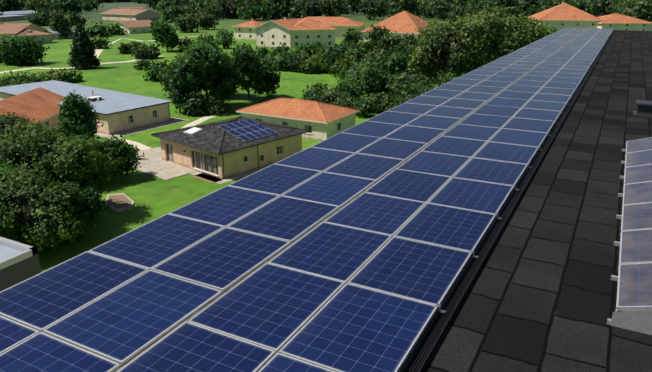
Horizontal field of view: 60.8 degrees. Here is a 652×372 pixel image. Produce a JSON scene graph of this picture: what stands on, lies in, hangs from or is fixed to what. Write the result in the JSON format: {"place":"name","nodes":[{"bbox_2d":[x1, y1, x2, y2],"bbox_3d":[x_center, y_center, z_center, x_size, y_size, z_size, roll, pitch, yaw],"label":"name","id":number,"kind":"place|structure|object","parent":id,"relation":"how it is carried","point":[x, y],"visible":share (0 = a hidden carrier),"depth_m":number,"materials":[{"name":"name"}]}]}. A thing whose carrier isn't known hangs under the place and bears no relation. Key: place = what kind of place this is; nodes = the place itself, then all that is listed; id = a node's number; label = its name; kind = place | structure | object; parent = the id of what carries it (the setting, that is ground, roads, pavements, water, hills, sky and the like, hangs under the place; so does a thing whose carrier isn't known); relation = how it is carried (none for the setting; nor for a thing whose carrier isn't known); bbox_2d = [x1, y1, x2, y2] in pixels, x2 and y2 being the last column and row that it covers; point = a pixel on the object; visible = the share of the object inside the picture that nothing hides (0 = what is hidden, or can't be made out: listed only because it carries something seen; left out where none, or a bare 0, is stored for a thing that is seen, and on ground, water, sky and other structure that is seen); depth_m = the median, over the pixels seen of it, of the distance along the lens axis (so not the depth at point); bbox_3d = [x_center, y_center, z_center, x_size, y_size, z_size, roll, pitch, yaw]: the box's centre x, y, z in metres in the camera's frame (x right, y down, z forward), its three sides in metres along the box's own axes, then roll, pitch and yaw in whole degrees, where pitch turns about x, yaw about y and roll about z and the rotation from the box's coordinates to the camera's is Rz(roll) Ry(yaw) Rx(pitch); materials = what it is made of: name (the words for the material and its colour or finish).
{"place":"outdoors","nodes":[
{"label":"outdoors","id":0,"kind":"place"},
{"bbox_2d":[0,15,28,21],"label":"house","id":1,"kind":"structure","parent":0,"point":[3,18],"depth_m":428.68,"materials":[{"name":"grey paint"}]},
{"bbox_2d":[0,80,171,134],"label":"building","id":2,"kind":"structure","parent":0,"point":[117,112],"depth_m":86.42,"materials":[{"name":"metal"}]},
{"bbox_2d":[101,8,160,20],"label":"house","id":3,"kind":"structure","parent":0,"point":[127,14],"depth_m":424.32,"materials":[{"name":"tile"}]},
{"bbox_2d":[111,20,152,33],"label":"house","id":4,"kind":"structure","parent":0,"point":[137,26],"depth_m":288.03,"materials":[{"name":"tile"}]},
{"bbox_2d":[160,113,228,147],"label":"path","id":5,"kind":"structure","parent":0,"point":[197,121],"depth_m":88.82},
{"bbox_2d":[0,2,651,271],"bbox_3d":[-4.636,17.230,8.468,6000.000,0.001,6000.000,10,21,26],"label":"ground","id":6,"kind":"structure","parent":0,"point":[152,197],"depth_m":110.88,"materials":[{"name":"green plant"}]},
{"bbox_2d":[0,161,21,182],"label":"bush","id":7,"kind":"object","parent":6,"relation":"on","point":[9,168],"visible":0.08,"depth_m":43.72,"materials":[{"name":"green plant"}]},
{"bbox_2d":[0,0,22,11],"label":"tree","id":8,"kind":"object","parent":6,"relation":"on","point":[10,5],"visible":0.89,"depth_m":583.61,"materials":[{"name":"green plant"}]},
{"bbox_2d":[0,70,28,86],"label":"bush","id":9,"kind":"object","parent":6,"relation":"on","point":[5,80],"visible":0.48,"depth_m":115.36,"materials":[{"name":"green plant"}]},
{"bbox_2d":[0,237,40,291],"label":"building","id":10,"kind":"structure","parent":6,"relation":"on","point":[19,262],"depth_m":20.19,"materials":[{"name":"grey"}]},
{"bbox_2d":[0,22,46,41],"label":"house","id":11,"kind":"structure","parent":6,"relation":"on","point":[6,29],"depth_m":228.81,"materials":[{"name":"tile"}]},
{"bbox_2d":[0,31,49,65],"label":"tree","id":12,"kind":"object","parent":6,"relation":"on","point":[22,51],"visible":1,"depth_m":156.09,"materials":[{"name":"green plant"}]},
{"bbox_2d":[0,112,58,157],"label":"tree","id":13,"kind":"object","parent":6,"relation":"on","point":[9,126],"visible":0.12,"depth_m":54.59,"materials":[{"name":"green plant"}]},
{"bbox_2d":[0,87,63,131],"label":"roof","id":14,"kind":"structure","parent":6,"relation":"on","point":[41,105],"depth_m":80.01,"materials":[{"name":"tile"}]},
{"bbox_2d":[11,29,52,43],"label":"house","id":15,"kind":"structure","parent":6,"relation":"on","point":[45,37],"depth_m":227.09,"materials":[{"name":"tile"}]},
{"bbox_2d":[17,71,47,83],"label":"bush","id":16,"kind":"object","parent":6,"relation":"on","point":[34,77],"visible":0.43,"depth_m":118.07,"materials":[{"name":"green plant"}]},
{"bbox_2d":[22,0,55,10],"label":"tree","id":17,"kind":"object","parent":6,"relation":"on","point":[30,4],"visible":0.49,"depth_m":542.02,"materials":[{"name":"green plant"}]},
{"bbox_2d":[24,7,56,25],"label":"tree","id":18,"kind":"object","parent":6,"relation":"on","point":[42,18],"visible":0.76,"depth_m":353.61,"materials":[{"name":"green plant"}]},
{"bbox_2d":[0,166,88,251],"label":"tree","id":19,"kind":"object","parent":6,"relation":"on","point":[32,207],"visible":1,"depth_m":41.15,"materials":[{"name":"green plant"}]},
{"bbox_2d":[33,0,63,13],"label":"tree","id":20,"kind":"object","parent":6,"relation":"on","point":[48,6],"visible":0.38,"depth_m":447.37,"materials":[{"name":"green plant"}]},
{"bbox_2d":[36,67,67,81],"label":"bush","id":21,"kind":"object","parent":6,"relation":"on","point":[53,74],"visible":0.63,"depth_m":122.72,"materials":[{"name":"green plant"}]},
{"bbox_2d":[0,122,116,197],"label":"tree","id":22,"kind":"object","parent":6,"relation":"on","point":[59,157],"visible":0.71,"depth_m":47.36,"materials":[{"name":"green plant"}]},
{"bbox_2d":[47,7,73,38],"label":"tall tree","id":23,"kind":"object","parent":6,"relation":"on","point":[60,23],"visible":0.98,"depth_m":250.04,"materials":[{"name":"green plant"}]},
{"bbox_2d":[51,0,84,13],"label":"tree","id":24,"kind":"object","parent":6,"relation":"on","point":[72,5],"visible":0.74,"depth_m":580.19,"materials":[{"name":"green plant"}]},
{"bbox_2d":[56,67,82,82],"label":"bush","id":25,"kind":"object","parent":6,"relation":"on","point":[73,77],"visible":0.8,"depth_m":126.61,"materials":[{"name":"green plant"}]},
{"bbox_2d":[51,90,103,141],"bbox_3d":[-29.366,-7.162,66.383,5.368,8.588,5.328,10,21,26],"label":"tall tree","id":26,"kind":"object","parent":6,"relation":"on","point":[77,116],"visible":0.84,"depth_m":64.83,"materials":[{"name":"green plant"}]},
{"bbox_2d":[51,177,114,238],"bbox_3d":[-21.118,1.913,45.757,5.451,5.032,5.827,10,21,26],"label":"tree","id":27,"kind":"object","parent":6,"relation":"on","point":[91,205],"visible":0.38,"depth_m":45.55,"materials":[{"name":"green plant"}]},
{"bbox_2d":[67,15,100,69],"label":"conifer","id":28,"kind":"object","parent":6,"relation":"on","point":[82,54],"visible":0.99,"depth_m":148.53,"materials":[{"name":"green plant"}]},
{"bbox_2d":[79,0,102,11],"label":"tree","id":29,"kind":"object","parent":6,"relation":"on","point":[89,5],"visible":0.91,"depth_m":653.39,"materials":[{"name":"green plant"}]},
{"bbox_2d":[82,21,113,37],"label":"bush","id":30,"kind":"object","parent":6,"relation":"on","point":[95,30],"visible":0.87,"depth_m":261.90,"materials":[{"name":"green plant"}]},
{"bbox_2d":[71,133,127,182],"bbox_3d":[-24.386,-2.928,58.533,5.356,5.696,7.193,15,24,37],"label":"tree","id":31,"kind":"object","parent":6,"relation":"on","point":[118,159],"visible":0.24,"depth_m":58.14,"materials":[{"name":"green plant"}]},
{"bbox_2d":[89,33,112,48],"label":"planting","id":32,"kind":"object","parent":6,"relation":"on","point":[99,43],"visible":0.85,"depth_m":205.07,"materials":[{"name":"green plant"}]},
{"bbox_2d":[108,23,128,35],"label":"bush","id":33,"kind":"object","parent":6,"relation":"on","point":[117,29],"visible":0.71,"depth_m":274.20,"materials":[{"name":"green plant"}]},
{"bbox_2d":[98,133,140,179],"bbox_3d":[-22.738,-3.398,60.507,5.520,5.300,4.827,10,21,26],"label":"tree","id":34,"kind":"object","parent":6,"relation":"on","point":[126,149],"visible":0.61,"depth_m":59.44,"materials":[{"name":"green plant"}]},
{"bbox_2d":[106,193,134,211],"bbox_3d":[-20.172,1.542,53.751,2.477,0.160,5.059,-14,23,-35],"label":"sandbox border","id":35,"kind":"object","parent":6,"relation":"on","point":[132,203],"visible":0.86,"depth_m":52.62,"materials":[{"name":"concrete"}]},
{"bbox_2d":[108,194,130,208],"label":"sand","id":36,"kind":"structure","parent":35,"relation":"on","point":[121,201],"depth_m":53.55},
{"bbox_2d":[94,117,188,138],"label":"house apron","id":37,"kind":"object","parent":6,"relation":"on","point":[174,120],"visible":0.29,"depth_m":83.42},
{"bbox_2d":[130,43,162,59],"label":"bush","id":38,"kind":"object","parent":6,"relation":"on","point":[140,52],"visible":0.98,"depth_m":172.44,"materials":[{"name":"green plant"}]},
{"bbox_2d":[142,64,161,81],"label":"shrub","id":39,"kind":"object","parent":6,"relation":"on","point":[152,74],"visible":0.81,"depth_m":128.13,"materials":[{"name":"green plant"}]},
{"bbox_2d":[148,16,180,50],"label":"tree","id":40,"kind":"object","parent":6,"relation":"on","point":[164,34],"visible":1,"depth_m":192.34,"materials":[{"name":"green plant"}]},
{"bbox_2d":[158,61,178,95],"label":"planting","id":41,"kind":"object","parent":6,"relation":"on","point":[164,78],"visible":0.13,"depth_m":105.36,"materials":[{"name":"green plant"}]},
{"bbox_2d":[157,0,186,14],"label":"tree","id":42,"kind":"object","parent":6,"relation":"on","point":[164,3],"visible":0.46,"depth_m":514.14,"materials":[{"name":"green plant"}]},
{"bbox_2d":[160,2,187,22],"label":"tree","id":43,"kind":"object","parent":6,"relation":"on","point":[171,10],"visible":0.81,"depth_m":394.44,"materials":[{"name":"green plant"}]},
{"bbox_2d":[163,64,191,112],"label":"tall tree","id":44,"kind":"object","parent":6,"relation":"on","point":[177,93],"visible":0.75,"depth_m":92.28,"materials":[{"name":"green plant"}]},
{"bbox_2d":[170,12,200,32],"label":"tree","id":45,"kind":"object","parent":6,"relation":"on","point":[186,23],"visible":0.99,"depth_m":291.98,"materials":[{"name":"green plant"}]},
{"bbox_2d":[178,92,206,115],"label":"bush","id":46,"kind":"object","parent":6,"relation":"on","point":[193,105],"visible":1,"depth_m":91.85,"materials":[{"name":"green plant"}]},
{"bbox_2d":[133,147,269,183],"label":"patio","id":47,"kind":"structure","parent":6,"relation":"on","point":[152,163],"depth_m":63.75,"materials":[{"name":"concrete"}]},
{"bbox_2d":[165,37,244,99],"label":"tree","id":48,"kind":"object","parent":6,"relation":"on","point":[205,66],"visible":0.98,"depth_m":92.53,"materials":[{"name":"green plant"}]},
{"bbox_2d":[195,10,218,29],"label":"tree","id":49,"kind":"object","parent":6,"relation":"on","point":[206,20],"visible":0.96,"depth_m":314.29,"materials":[{"name":"green plant"}]},
{"bbox_2d":[203,96,230,115],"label":"bush","id":50,"kind":"object","parent":6,"relation":"on","point":[216,106],"visible":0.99,"depth_m":92.28,"materials":[{"name":"green plant"}]},
{"bbox_2d":[212,27,235,48],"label":"tree","id":51,"kind":"object","parent":6,"relation":"on","point":[224,38],"visible":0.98,"depth_m":204.73,"materials":[{"name":"green plant"}]},
{"bbox_2d":[216,0,240,18],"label":"tree","id":52,"kind":"object","parent":6,"relation":"on","point":[226,5],"visible":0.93,"depth_m":454.07,"materials":[{"name":"green plant"}]},
{"bbox_2d":[151,116,309,178],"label":"house","id":53,"kind":"structure","parent":6,"relation":"on","point":[212,149],"depth_m":63.78,"materials":[{"name":"paint"}]},
{"bbox_2d":[218,119,277,141],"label":"solar panels","id":54,"kind":"object","parent":53,"relation":"on","point":[248,130],"visible":1,"depth_m":65.29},
{"bbox_2d":[231,18,263,39],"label":"house wing","id":55,"kind":"structure","parent":6,"relation":"on","point":[245,30],"depth_m":248.12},
{"bbox_2d":[230,40,272,99],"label":"tree","id":56,"kind":"object","parent":6,"relation":"on","point":[253,72],"visible":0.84,"depth_m":102.61,"materials":[{"name":"green plant"}]},
{"bbox_2d":[243,0,263,19],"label":"tree","id":57,"kind":"object","parent":6,"relation":"on","point":[250,14],"visible":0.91,"depth_m":421.42,"materials":[{"name":"green plant"}]},
{"bbox_2d":[257,5,277,19],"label":"tree","id":58,"kind":"object","parent":6,"relation":"on","point":[271,15],"visible":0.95,"depth_m":426.34,"materials":[{"name":"green plant"}]},
{"bbox_2d":[254,65,284,96],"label":"planting","id":59,"kind":"object","parent":6,"relation":"on","point":[273,79],"visible":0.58,"depth_m":106.77,"materials":[{"name":"green plant"}]},
{"bbox_2d":[253,17,301,47],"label":"house","id":60,"kind":"structure","parent":6,"relation":"on","point":[271,33],"depth_m":210.24,"materials":[{"name":"beige paint"}]},
{"bbox_2d":[265,0,290,19],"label":"tree","id":61,"kind":"object","parent":6,"relation":"on","point":[281,9],"visible":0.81,"depth_m":434.28,"materials":[{"name":"green plant"}]},
{"bbox_2d":[269,52,291,71],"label":"bush","id":62,"kind":"object","parent":6,"relation":"on","point":[281,63],"visible":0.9,"depth_m":145.50,"materials":[{"name":"green plant"}]},
{"bbox_2d":[285,54,305,71],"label":"bush","id":63,"kind":"object","parent":6,"relation":"on","point":[294,62],"visible":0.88,"depth_m":143.35,"materials":[{"name":"green plant"}]},
{"bbox_2d":[235,97,359,140],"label":"house","id":64,"kind":"structure","parent":6,"relation":"on","point":[320,121],"depth_m":78.73,"materials":[{"name":"tile"}]},
{"bbox_2d":[290,0,324,17],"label":"tree","id":65,"kind":"object","parent":6,"relation":"on","point":[307,8],"visible":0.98,"depth_m":421.23,"materials":[{"name":"green plant"}]},
{"bbox_2d":[299,56,322,73],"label":"bush","id":66,"kind":"object","parent":6,"relation":"on","point":[311,66],"visible":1,"depth_m":140.46,"materials":[{"name":"green plant"}]},
{"bbox_2d":[288,18,337,47],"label":"house","id":67,"kind":"structure","parent":6,"relation":"on","point":[305,31],"depth_m":208.69,"materials":[{"name":"green paint"}]},
{"bbox_2d":[319,41,343,59],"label":"bush","id":68,"kind":"object","parent":6,"relation":"on","point":[334,50],"visible":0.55,"depth_m":169.59,"materials":[{"name":"green plant"}]},
{"bbox_2d":[318,0,346,16],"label":"tree","id":69,"kind":"object","parent":6,"relation":"on","point":[330,7],"visible":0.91,"depth_m":440.95,"materials":[{"name":"green plant"}]},
{"bbox_2d":[329,56,352,76],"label":"shrub","id":70,"kind":"object","parent":6,"relation":"on","point":[335,68],"visible":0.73,"depth_m":135.09,"materials":[{"name":"green plant"}]},
{"bbox_2d":[330,92,355,108],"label":"planting","id":71,"kind":"object","parent":6,"relation":"on","point":[348,102],"visible":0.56,"depth_m":92.86,"materials":[{"name":"green plant"}]},
{"bbox_2d":[334,78,365,99],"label":"shrub","id":72,"kind":"object","parent":6,"relation":"on","point":[351,89],"visible":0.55,"depth_m":97.56,"materials":[{"name":"green plant"}]},
{"bbox_2d":[342,27,362,43],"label":"tree","id":73,"kind":"object","parent":6,"relation":"on","point":[352,34],"visible":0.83,"depth_m":218.89,"materials":[{"name":"green plant"}]},
{"bbox_2d":[343,47,367,63],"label":"shrub","id":74,"kind":"object","parent":6,"relation":"on","point":[354,56],"visible":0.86,"depth_m":157.86,"materials":[{"name":"green plant"}]},
{"bbox_2d":[334,58,377,79],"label":"bush","id":75,"kind":"object","parent":6,"relation":"on","point":[354,68],"visible":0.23,"depth_m":119.10,"materials":[{"name":"green plant"}]},
{"bbox_2d":[350,99,376,117],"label":"planting","id":76,"kind":"object","parent":6,"relation":"on","point":[365,108],"visible":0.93,"depth_m":90.63,"materials":[{"name":"green plant"}]},
{"bbox_2d":[355,38,377,53],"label":"planting","id":77,"kind":"object","parent":6,"relation":"on","point":[367,45],"visible":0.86,"depth_m":181.03,"materials":[{"name":"green plant"}]},
{"bbox_2d":[346,64,391,95],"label":"tree","id":78,"kind":"object","parent":6,"relation":"on","point":[372,79],"visible":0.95,"depth_m":106.45,"materials":[{"name":"green plant"}]},
{"bbox_2d":[357,0,390,19],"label":"tree","id":79,"kind":"object","parent":6,"relation":"on","point":[370,8],"visible":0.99,"depth_m":432.10,"materials":[{"name":"green plant"}]},
{"bbox_2d":[362,45,390,61],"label":"shrub","id":80,"kind":"object","parent":6,"relation":"on","point":[374,53],"visible":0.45,"depth_m":147.05,"materials":[{"name":"green plant"}]},
{"bbox_2d":[364,24,395,49],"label":"tree","id":81,"kind":"object","parent":6,"relation":"on","point":[376,34],"visible":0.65,"depth_m":186.64,"materials":[{"name":"green plant"}]},
{"bbox_2d":[373,89,403,113],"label":"shrub","id":82,"kind":"object","parent":6,"relation":"on","point":[384,100],"visible":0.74,"depth_m":92.19,"materials":[{"name":"green plant"}]},
{"bbox_2d":[377,29,403,52],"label":"planting","id":83,"kind":"object","parent":6,"relation":"on","point":[387,40],"visible":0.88,"depth_m":182.46,"materials":[{"name":"green plant"}]},
{"bbox_2d":[372,52,414,77],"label":"shrub","id":84,"kind":"object","parent":6,"relation":"on","point":[393,64],"visible":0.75,"depth_m":121.08,"materials":[{"name":"green plant"}]},
{"bbox_2d":[360,10,428,48],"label":"house","id":85,"kind":"structure","parent":6,"relation":"on","point":[402,23],"depth_m":212.31,"materials":[{"name":"tile"}]},
{"bbox_2d":[392,0,421,14],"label":"tree","id":86,"kind":"object","parent":6,"relation":"on","point":[410,6],"visible":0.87,"depth_m":423.80,"materials":[{"name":"green plant"}]},
{"bbox_2d":[391,68,435,93],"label":"tree","id":87,"kind":"object","parent":6,"relation":"on","point":[403,79],"visible":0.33,"depth_m":97.58,"materials":[{"name":"green plant"}]},
{"bbox_2d":[397,78,434,101],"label":"planting","id":88,"kind":"object","parent":6,"relation":"on","point":[409,90],"visible":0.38,"depth_m":92.55,"materials":[{"name":"green plant"}]},
{"bbox_2d":[431,0,455,20],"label":"tree","id":89,"kind":"object","parent":6,"relation":"on","point":[441,9],"visible":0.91,"depth_m":427.99,"materials":[{"name":"green plant"}]},
{"bbox_2d":[434,71,463,86],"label":"shrub","id":90,"kind":"object","parent":6,"relation":"on","point":[446,79],"visible":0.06,"depth_m":98.68,"materials":[{"name":"green plant"}]},
{"bbox_2d":[409,12,493,85],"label":"tree","id":91,"kind":"object","parent":6,"relation":"on","point":[443,50],"visible":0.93,"depth_m":100.58,"materials":[{"name":"green plant"}]},
{"bbox_2d":[445,0,476,25],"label":"tree","id":92,"kind":"object","parent":6,"relation":"on","point":[460,11],"visible":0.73,"depth_m":336.29,"materials":[{"name":"green plant"}]},
{"bbox_2d":[448,2,536,70],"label":"tree","id":93,"kind":"object","parent":6,"relation":"on","point":[505,32],"visible":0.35,"depth_m":103.00,"materials":[{"name":"green plant"}]},
{"bbox_2d":[487,0,518,9],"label":"tree","id":94,"kind":"object","parent":6,"relation":"on","point":[507,3],"visible":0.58,"depth_m":422.75,"materials":[{"name":"green plant"}]},
{"bbox_2d":[514,0,543,17],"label":"tree","id":95,"kind":"object","parent":6,"relation":"on","point":[523,5],"visible":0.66,"depth_m":445.17,"materials":[{"name":"green plant"}]},
{"bbox_2d":[503,11,556,46],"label":"tree","id":96,"kind":"object","parent":6,"relation":"on","point":[539,32],"visible":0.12,"depth_m":111.09,"materials":[{"name":"green plant"}]},
{"bbox_2d":[574,0,597,14],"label":"tree","id":97,"kind":"object","parent":6,"relation":"on","point":[586,8],"visible":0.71,"depth_m":471.75,"materials":[{"name":"green plant"}]},
{"bbox_2d":[591,0,615,15],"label":"tree","id":98,"kind":"object","parent":6,"relation":"on","point":[607,7],"visible":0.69,"depth_m":501.07,"materials":[{"name":"green plant"}]},
{"bbox_2d":[596,13,651,30],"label":"house wing","id":99,"kind":"structure","parent":6,"relation":"on","point":[616,21],"depth_m":288.77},
{"bbox_2d":[614,0,651,21],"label":"tree","id":100,"kind":"object","parent":6,"relation":"on","point":[641,9],"visible":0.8,"depth_m":325.75,"materials":[{"name":"green plant"}]},
{"bbox_2d":[301,15,366,39],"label":"house","id":101,"kind":"structure","parent":0,"point":[342,25],"depth_m":248.83,"materials":[{"name":"tile"}]},
{"bbox_2d":[423,30,651,371],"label":"roof","id":102,"kind":"structure","parent":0,"point":[541,295],"depth_m":6.52,"materials":[{"name":"tile"}]},
{"bbox_2d":[399,30,614,371],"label":"array cable channel","id":103,"kind":"object","parent":102,"relation":"on","point":[420,355],"visible":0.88,"depth_m":6.34,"materials":[{"name":"metal"}]},
{"bbox_2d":[607,149,651,334],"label":"mounting frame","id":104,"kind":"object","parent":102,"relation":"on","point":[639,321],"visible":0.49,"depth_m":5.14,"materials":[{"name":"metal"}]},
{"bbox_2d":[616,137,651,310],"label":"solar panel","id":105,"kind":"object","parent":104,"relation":"on","point":[634,290],"visible":1,"depth_m":6.68,"materials":[{"name":"glass"}]},
{"bbox_2d":[633,100,651,117],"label":"roof vent","id":106,"kind":"object","parent":102,"relation":"on","point":[644,108],"visible":1,"depth_m":14.12,"materials":[{"name":"grey"}]},
{"bbox_3d":[9.307,-5.257,24.168,3.976,0.085,59.665,10,21,26],"label":"array","id":107,"kind":"object","parent":102,"relation":"on","visible":0},
{"bbox_2d":[0,28,612,371],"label":"solar array","id":108,"kind":"object","parent":107,"relation":"on","point":[365,281],"visible":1,"depth_m":6.41,"materials":[{"name":"blue glass"}]},
{"bbox_2d":[111,28,588,371],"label":"array seam tray","id":109,"kind":"object","parent":108,"relation":"attached to","point":[159,338],"visible":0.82,"depth_m":6.21,"materials":[{"name":"metal"}]},
{"bbox_2d":[528,1,603,30],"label":"house","id":110,"kind":"structure","parent":0,"point":[562,16],"depth_m":296.78,"materials":[{"name":"tile"}]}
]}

